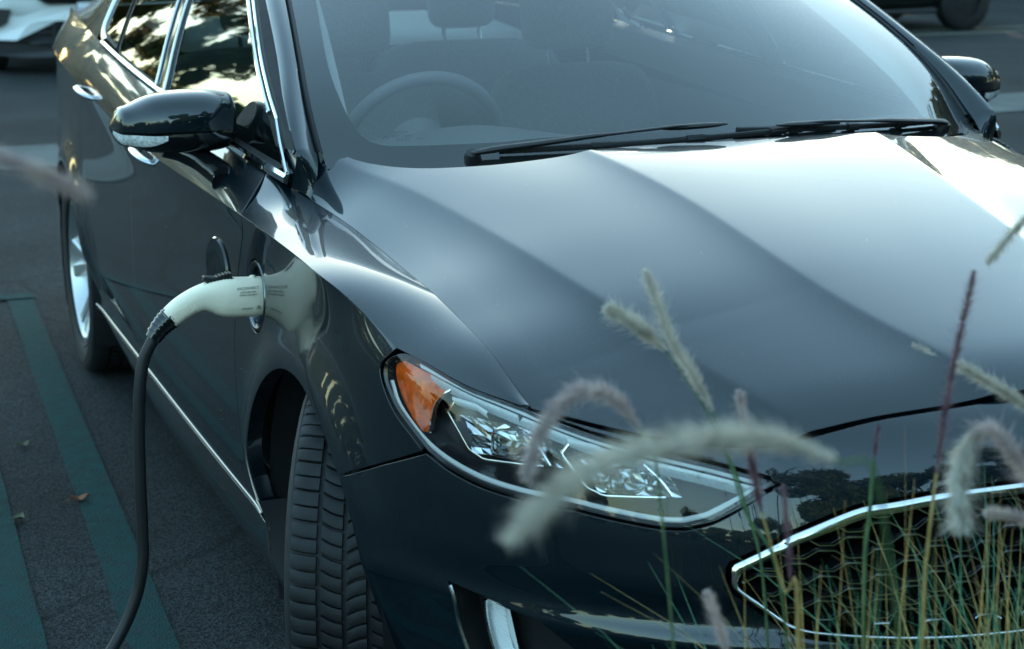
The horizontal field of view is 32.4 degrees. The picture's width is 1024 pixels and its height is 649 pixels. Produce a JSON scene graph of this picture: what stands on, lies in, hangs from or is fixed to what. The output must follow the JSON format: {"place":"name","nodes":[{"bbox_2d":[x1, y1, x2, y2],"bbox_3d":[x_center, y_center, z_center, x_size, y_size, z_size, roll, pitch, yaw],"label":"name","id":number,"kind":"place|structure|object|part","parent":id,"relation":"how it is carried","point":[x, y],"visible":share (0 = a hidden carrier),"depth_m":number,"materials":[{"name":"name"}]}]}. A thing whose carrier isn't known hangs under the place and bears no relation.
{"place":"outdoors","nodes":[
{"label":"outdoors","id":0,"kind":"place"},
{"bbox_2d":[0,141,95,208],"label":"fountain grass","id":1,"kind":"object","parent":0,"point":[57,182],"depth_m":0.96,"materials":[{"name":"beige plant"}]},
{"bbox_2d":[0,2,1023,648],"bbox_3d":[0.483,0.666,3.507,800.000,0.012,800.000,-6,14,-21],"label":"parking lot","id":2,"kind":"structure","parent":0,"point":[66,572],"depth_m":4.45,"materials":[{"name":"asphalt"}]},
{"bbox_2d":[12,511,23,521],"bbox_3d":[-1.217,0.475,4.335,0.031,0.013,0.053,-6,14,-21],"label":"fallen leaf","id":3,"kind":"object","parent":2,"relation":"on","point":[19,515],"visible":1,"depth_m":4.35,"materials":[{"name":"plant"}]},
{"bbox_2d":[15,440,30,445],"bbox_3d":[-1.373,0.334,4.933,0.049,0.012,0.027,-6,14,-21],"label":"fallen leaf","id":4,"kind":"object","parent":2,"relation":"on","point":[25,443],"visible":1,"depth_m":4.94,"materials":[{"name":"plant"}]},
{"bbox_2d":[65,493,88,500],"bbox_3d":[-1.105,0.440,4.477,0.054,0.013,0.032,0,13,1],"label":"fallen leaf","id":5,"kind":"object","parent":2,"relation":"on","point":[82,497],"visible":1,"depth_m":4.49,"materials":[{"name":"brown plant"}]},
{"bbox_2d":[0,92,1023,169],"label":"gutter","id":6,"kind":"object","parent":2,"relation":"on","point":[1005,102],"depth_m":11.11,"materials":[{"name":"concrete"}]},
{"bbox_2d":[53,0,1023,648],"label":"sedan","id":7,"kind":"object","parent":2,"relation":"on","point":[443,228],"visible":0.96,"depth_m":2.94,"materials":[{"name":"paint"}]},
{"bbox_3d":[-1.013,-0.525,4.872,0.299,1.110,1.068,-6,14,-21],"label":"rear door","id":8,"kind":"part","parent":7,"relation":"part of","materials":[{"name":"paint"}]},
{"bbox_2d":[105,271,262,648],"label":"charging plug","id":9,"kind":"object","parent":7,"relation":"attached to","point":[225,294],"visible":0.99,"depth_m":3.28,"materials":[{"name":"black plastic"}]},
{"bbox_3d":[-0.794,-0.369,4.332,0.291,1.163,2.034,-6,14,-21],"label":"front door","id":10,"kind":"part","parent":7,"relation":"part of","materials":[{"name":"paint"}]},
{"bbox_3d":[0.483,-0.670,5.439,0.299,1.110,1.068,-6,14,-21],"label":"rear door","id":11,"kind":"part","parent":7,"relation":"part of","materials":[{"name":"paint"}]},
{"bbox_3d":[0.704,-0.515,4.900,0.291,1.163,2.034,-6,14,-21],"label":"front door","id":12,"kind":"part","parent":7,"relation":"part of","materials":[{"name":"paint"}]},
{"label":"planting bed","id":13,"kind":"structure","parent":2,"relation":"on","visible":0},
{"bbox_2d":[601,268,928,648],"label":"fountain grass","id":14,"kind":"object","parent":13,"relation":"on","point":[630,320],"depth_m":1.80,"materials":[{"name":"plant"}]},
{"bbox_2d":[520,212,1023,648],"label":"fountain grass","id":15,"kind":"object","parent":13,"relation":"on","point":[1015,229],"depth_m":1.80,"materials":[{"name":"green plant"}]},
{"bbox_2d":[595,342,1023,648],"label":"fountain grass","id":16,"kind":"object","parent":13,"relation":"on","point":[958,491],"depth_m":1.61,"materials":[{"name":"green plant"}]},
{"bbox_2d":[808,480,1023,648],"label":"fountain grass","id":17,"kind":"object","parent":13,"relation":"on","point":[965,620],"depth_m":2.11,"materials":[{"name":"green plant"}]},
{"bbox_2d":[0,0,1023,146],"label":"road","id":18,"kind":"structure","parent":0,"point":[28,101],"depth_m":16.57,"materials":[{"name":"grey asphalt"}]},
{"bbox_2d":[0,0,93,69],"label":"parked suv","id":19,"kind":"object","parent":18,"relation":"on","point":[30,28],"visible":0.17,"depth_m":15.83,"materials":[{"name":"white"}]},
{"bbox_2d":[655,0,989,29],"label":"passing car","id":20,"kind":"object","parent":18,"relation":"on","point":[961,14],"visible":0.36,"depth_m":20.70,"materials":[{"name":"black paint"}]},
{"bbox_2d":[493,367,903,648],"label":"fountain grass","id":21,"kind":"object","parent":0,"point":[653,447],"depth_m":0.99,"materials":[{"name":"beige plant"}]}
]}

